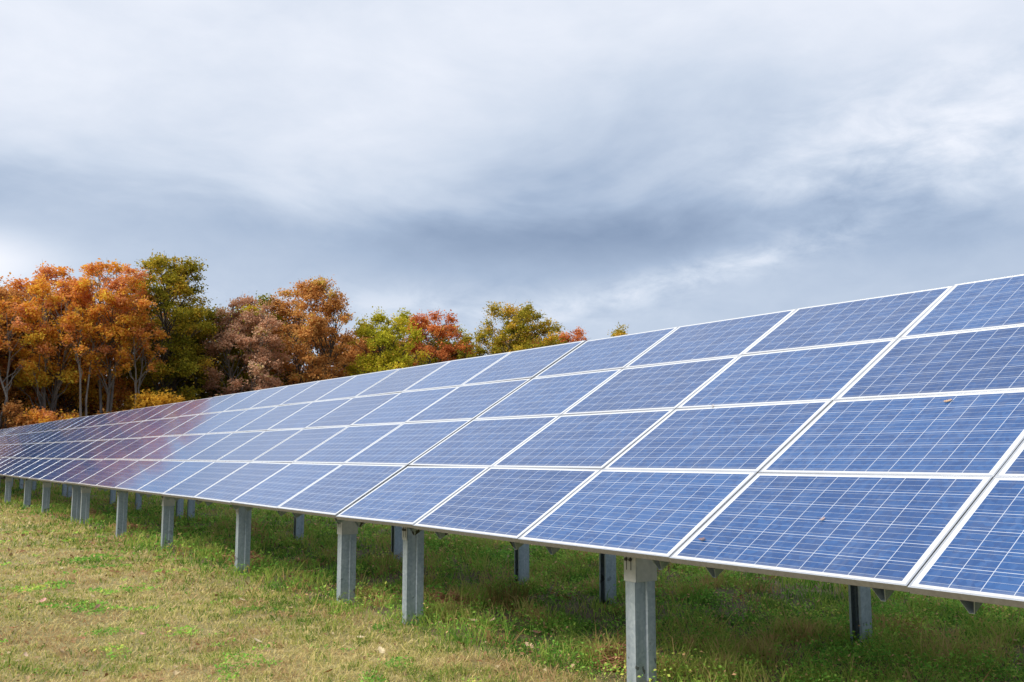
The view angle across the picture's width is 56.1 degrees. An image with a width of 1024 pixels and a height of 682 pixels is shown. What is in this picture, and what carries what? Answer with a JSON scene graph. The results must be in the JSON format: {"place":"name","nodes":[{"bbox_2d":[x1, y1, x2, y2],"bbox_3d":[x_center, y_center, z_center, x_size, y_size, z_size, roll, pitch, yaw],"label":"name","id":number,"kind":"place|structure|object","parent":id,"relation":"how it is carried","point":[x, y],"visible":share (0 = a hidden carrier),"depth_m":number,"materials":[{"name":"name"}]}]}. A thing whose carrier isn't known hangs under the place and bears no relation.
{"place":"outdoors","nodes":[
{"label":"outdoors","id":0,"kind":"place"},
{"bbox_2d":[62,508,101,517],"bbox_3d":[-11.280,4.528,25.370,1.188,0.273,1.926,5,-8,-35],"label":"dry grass heap","id":1,"kind":"object","parent":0,"point":[93,510],"visible":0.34,"depth_m":25.35,"materials":[{"name":"plant"}]},
{"bbox_2d":[104,521,148,531],"bbox_3d":[-8.355,4.021,20.865,1.037,0.240,1.680,5,-8,-35],"label":"dry grass heap","id":2,"kind":"object","parent":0,"point":[133,525],"visible":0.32,"depth_m":20.75,"materials":[{"name":"plant"}]},
{"bbox_2d":[356,584,390,598],"bbox_3d":[-1.719,2.994,11.480,0.544,0.188,0.784,5,-8,-35],"label":"dry grass heap","id":3,"kind":"object","parent":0,"point":[368,590],"visible":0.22,"depth_m":11.43,"materials":[{"name":"green plant"}]},
{"bbox_2d":[423,589,485,611],"bbox_3d":[-0.719,2.848,10.590,0.741,0.224,1.168,5,-8,-35],"label":"dry grass heap","id":4,"kind":"object","parent":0,"point":[449,594],"visible":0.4,"depth_m":10.48,"materials":[{"name":"brown plant"}]},
{"bbox_2d":[0,477,1023,681],"bbox_3d":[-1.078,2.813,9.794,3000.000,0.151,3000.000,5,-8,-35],"label":"ground","id":5,"kind":"structure","parent":0,"point":[405,637],"depth_m":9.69,"materials":[{"name":"green plant"}]},
{"bbox_2d":[0,425,25,483],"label":"solar array","id":6,"kind":"object","parent":5,"relation":"on","point":[5,432],"visible":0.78,"depth_m":50.93,"materials":[{"name":"glass"}]},
{"bbox_2d":[0,277,29,422],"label":"autumn tree","id":7,"kind":"object","parent":5,"relation":"on","point":[12,343],"visible":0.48,"depth_m":67.48,"materials":[{"name":"orange plant"}]},
{"bbox_2d":[0,398,33,428],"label":"autumn shrub","id":8,"kind":"object","parent":5,"relation":"on","point":[14,421],"visible":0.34,"depth_m":63.77,"materials":[{"name":"orange plant"}]},
{"bbox_2d":[0,297,47,478],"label":"slender tree","id":9,"kind":"object","parent":5,"relation":"on","point":[24,364],"visible":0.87,"depth_m":65.09,"materials":[{"name":"orange plant"}]},
{"bbox_2d":[0,288,56,399],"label":"slender tree","id":10,"kind":"object","parent":5,"relation":"on","point":[24,333],"visible":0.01,"depth_m":70.61,"materials":[{"name":"orange plant"}]},
{"bbox_2d":[0,281,63,426],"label":"autumn tree","id":11,"kind":"object","parent":5,"relation":"on","point":[14,389],"visible":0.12,"depth_m":69.47,"materials":[{"name":"orange plant"}]},
{"bbox_2d":[0,369,67,423],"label":"autumn shrub","id":12,"kind":"object","parent":5,"relation":"on","point":[22,395],"visible":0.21,"depth_m":69.06,"materials":[{"name":"orange plant"}]},
{"bbox_2d":[1,405,78,428],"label":"autumn shrub","id":13,"kind":"object","parent":5,"relation":"on","point":[40,416],"visible":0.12,"depth_m":64.05,"materials":[{"name":"orange plant"}]},
{"bbox_2d":[0,416,87,497],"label":"solar array","id":14,"kind":"object","parent":5,"relation":"on","point":[16,442],"visible":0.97,"depth_m":39.78,"materials":[{"name":"glass"}]},
{"bbox_2d":[1,261,103,411],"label":"autumn tree","id":15,"kind":"object","parent":5,"relation":"on","point":[38,377],"visible":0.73,"depth_m":67.70,"materials":[{"name":"orange plant"}]},
{"bbox_2d":[28,303,97,418],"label":"slender tree","id":16,"kind":"object","parent":5,"relation":"on","point":[63,308],"visible":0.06,"depth_m":72.56,"materials":[{"name":"orange plant"}]},
{"bbox_2d":[27,377,110,417],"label":"autumn shrub","id":17,"kind":"object","parent":5,"relation":"on","point":[93,394],"visible":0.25,"depth_m":70.57,"materials":[{"name":"brown plant"}]},
{"bbox_2d":[46,291,113,418],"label":"autumn tree","id":18,"kind":"object","parent":5,"relation":"on","point":[83,380],"visible":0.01,"depth_m":76.44,"materials":[{"name":"orange plant"}]},
{"bbox_2d":[56,301,116,416],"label":"slender tree","id":19,"kind":"object","parent":5,"relation":"on","point":[78,312],"visible":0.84,"depth_m":67.44,"materials":[{"name":"orange plant"}]},
{"bbox_2d":[82,384,125,413],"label":"autumn shrub","id":20,"kind":"object","parent":5,"relation":"on","point":[102,407],"visible":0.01,"depth_m":75.25,"materials":[{"name":"orange plant"}]},
{"bbox_2d":[0,397,212,521],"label":"solar array","id":21,"kind":"object","parent":5,"relation":"on","point":[62,456],"visible":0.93,"depth_m":27.62,"materials":[{"name":"glass"}]},
{"bbox_2d":[92,409,124,414],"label":"autumn shrub","id":22,"kind":"object","parent":5,"relation":"on","point":[97,413],"depth_m":66.45,"materials":[{"name":"orange plant"}]},
{"bbox_2d":[59,258,160,412],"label":"autumn tree","id":23,"kind":"object","parent":5,"relation":"on","point":[120,299],"visible":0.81,"depth_m":69.08,"materials":[{"name":"orange plant"}]},
{"bbox_2d":[77,301,151,406],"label":"slender tree","id":24,"kind":"object","parent":5,"relation":"on","point":[96,386],"visible":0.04,"depth_m":75.90,"materials":[{"name":"orange plant"}]},
{"bbox_2d":[83,374,152,416],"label":"autumn shrub","id":25,"kind":"object","parent":5,"relation":"on","point":[119,394],"visible":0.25,"depth_m":71.94,"materials":[{"name":"orange plant"}]},
{"bbox_2d":[109,319,170,408],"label":"slender tree","id":26,"kind":"object","parent":5,"relation":"on","point":[144,351],"visible":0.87,"depth_m":69.77,"materials":[{"name":"orange plant"}]},
{"bbox_2d":[107,301,190,387],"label":"autumn tree","id":27,"kind":"object","parent":5,"relation":"on","point":[161,329],"depth_m":80.37,"materials":[{"name":"green plant"}]},
{"bbox_2d":[125,388,196,409],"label":"autumn shrub","id":28,"kind":"object","parent":5,"relation":"on","point":[149,400],"visible":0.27,"depth_m":67.90,"materials":[{"name":"yellow plant"}]},
{"bbox_2d":[118,249,221,400],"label":"oak tree","id":29,"kind":"object","parent":5,"relation":"on","point":[176,276],"visible":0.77,"depth_m":72.92,"materials":[{"name":"green plant"}]},
{"bbox_2d":[157,333,220,393],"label":"slender tree","id":30,"kind":"object","parent":5,"relation":"on","point":[198,372],"visible":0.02,"depth_m":79.53,"materials":[{"name":"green plant"}]},
{"bbox_2d":[159,302,245,399],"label":"autumn tree","id":31,"kind":"object","parent":5,"relation":"on","point":[211,316],"visible":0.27,"depth_m":77.08,"materials":[{"name":"green plant"}]},
{"bbox_2d":[209,337,270,390],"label":"autumn tree","id":32,"kind":"object","parent":5,"relation":"on","point":[242,355],"visible":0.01,"depth_m":81.75,"materials":[{"name":"brown plant"}]},
{"bbox_2d":[197,294,291,396],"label":"autumn tree","id":33,"kind":"object","parent":5,"relation":"on","point":[226,341],"visible":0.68,"depth_m":75.37,"materials":[{"name":"beige plant"}]},
{"bbox_2d":[224,551,270,566],"bbox_3d":[-4.092,3.374,14.842,0.793,0.272,1.175,5,-8,-35],"label":"dry grass heap","id":34,"kind":"object","parent":5,"relation":"on","point":[255,557],"visible":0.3,"depth_m":14.76,"materials":[{"name":"plant"}]},
{"bbox_2d":[214,293,295,391],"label":"autumn tree","id":35,"kind":"object","parent":5,"relation":"on","point":[240,376],"visible":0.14,"depth_m":79.76,"materials":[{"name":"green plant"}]},
{"bbox_2d":[283,321,315,385],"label":"autumn tree","id":36,"kind":"object","parent":5,"relation":"on","point":[295,357],"depth_m":91.77,"materials":[{"name":"beige plant"}]},
{"bbox_2d":[263,275,362,386],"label":"autumn tree","id":37,"kind":"object","parent":5,"relation":"on","point":[296,331],"visible":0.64,"depth_m":77.78,"materials":[{"name":"orange plant"}]},
{"bbox_2d":[64,340,585,603],"bbox_3d":[-4.736,2.256,17.323,3.478,3.352,14.980,5,-8,-35],"label":"solar array","id":38,"kind":"object","parent":5,"relation":"on","point":[333,448],"visible":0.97,"depth_m":14.18,"materials":[{"name":"glass"}]},
{"bbox_2d":[301,333,348,378],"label":"slender tree","id":39,"kind":"object","parent":5,"relation":"on","point":[341,354],"visible":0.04,"depth_m":84.83,"materials":[{"name":"orange plant"}]},
{"bbox_2d":[332,326,378,373],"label":"autumn tree","id":40,"kind":"object","parent":5,"relation":"on","point":[350,354],"visible":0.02,"depth_m":88.13,"materials":[{"name":"orange plant"}]},
{"bbox_2d":[338,336,420,372],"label":"autumn tree","id":41,"kind":"object","parent":5,"relation":"on","point":[361,344],"visible":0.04,"depth_m":85.67,"materials":[{"name":"green plant"}]},
{"bbox_2d":[378,646,384,652],"bbox_3d":[-1.058,2.533,7.855,0.062,0.019,0.139,-20,24,-27],"label":"fallen leaf","id":42,"kind":"object","parent":5,"relation":"on","point":[381,649],"visible":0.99,"depth_m":7.88,"materials":[{"name":"beige plant"}]},
{"bbox_2d":[343,306,433,375],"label":"autumn tree","id":43,"kind":"object","parent":5,"relation":"on","point":[386,336],"visible":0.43,"depth_m":78.19,"materials":[{"name":"green plant"}]},
{"bbox_2d":[412,334,460,363],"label":"autumn tree","id":44,"kind":"object","parent":5,"relation":"on","point":[427,355],"visible":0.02,"depth_m":93.96,"materials":[{"name":"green plant"}]},
{"bbox_2d":[399,306,478,366],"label":"autumn tree","id":45,"kind":"object","parent":5,"relation":"on","point":[438,333],"visible":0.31,"depth_m":85.07,"materials":[{"name":"red plant"}]},
{"bbox_2d":[423,324,481,363],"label":"autumn tree","id":46,"kind":"object","parent":5,"relation":"on","point":[435,360],"visible":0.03,"depth_m":88.28,"materials":[{"name":"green plant"}]},
{"bbox_2d":[447,328,503,359],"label":"autumn shrub","id":47,"kind":"object","parent":5,"relation":"on","point":[479,336],"visible":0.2,"depth_m":84.40,"materials":[{"name":"green plant"}]},
{"bbox_2d":[477,576,534,609],"bbox_3d":[-0.064,2.718,10.452,0.709,0.371,0.708,5,-8,-35],"label":"grass tuft","id":48,"kind":"object","parent":5,"relation":"on","point":[497,589],"visible":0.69,"depth_m":10.43,"materials":[{"name":"green plant"}]},
{"bbox_2d":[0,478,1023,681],"bbox_3d":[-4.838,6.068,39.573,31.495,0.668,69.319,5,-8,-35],"label":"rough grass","id":49,"kind":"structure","parent":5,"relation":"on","point":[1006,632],"depth_m":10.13,"materials":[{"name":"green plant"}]},
{"bbox_2d":[0,499,1023,681],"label":"weeds","id":50,"kind":"object","parent":5,"relation":"on","point":[687,577],"visible":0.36,"depth_m":9.43,"materials":[{"name":"green plant"}]},
{"bbox_2d":[489,333,541,352],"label":"autumn tree","id":51,"kind":"object","parent":5,"relation":"on","point":[516,340],"visible":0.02,"depth_m":91.22,"materials":[{"name":"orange plant"}]},
{"bbox_2d":[472,299,569,355],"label":"autumn tree","id":52,"kind":"object","parent":5,"relation":"on","point":[520,318],"visible":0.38,"depth_m":85.38,"materials":[{"name":"green plant"}]},
{"bbox_2d":[537,326,588,343],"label":"autumn tree","id":53,"kind":"object","parent":5,"relation":"on","point":[579,335],"visible":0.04,"depth_m":91.45,"materials":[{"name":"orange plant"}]},
{"bbox_2d":[553,629,587,651],"bbox_3d":[0.495,2.592,8.347,0.392,0.207,0.340,-2,-7,18],"label":"grass tuft","id":54,"kind":"object","parent":5,"relation":"on","point":[562,637],"visible":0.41,"depth_m":8.33,"materials":[{"name":"green plant"}]},
{"bbox_2d":[607,322,628,336],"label":"autumn tree","id":55,"kind":"object","parent":5,"relation":"on","point":[619,331],"visible":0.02,"depth_m":91.92,"materials":[{"name":"yellow plant"}]},
{"bbox_2d":[576,639,673,674],"bbox_3d":[0.897,2.499,7.595,0.677,0.231,1.008,5,-8,-35],"label":"dry grass heap","id":56,"kind":"object","parent":5,"relation":"on","point":[613,657],"visible":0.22,"depth_m":7.49,"materials":[{"name":"green plant"}]},
{"bbox_2d":[336,274,1023,681],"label":"solar array","id":57,"kind":"object","parent":5,"relation":"on","point":[758,444],"visible":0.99,"depth_m":7.18,"materials":[{"name":"glass"}]},
{"bbox_2d":[0,0,1023,375],"label":"sky","id":58,"kind":"structure","parent":0,"point":[597,165],"materials":[{"name":"grey"}]}
]}

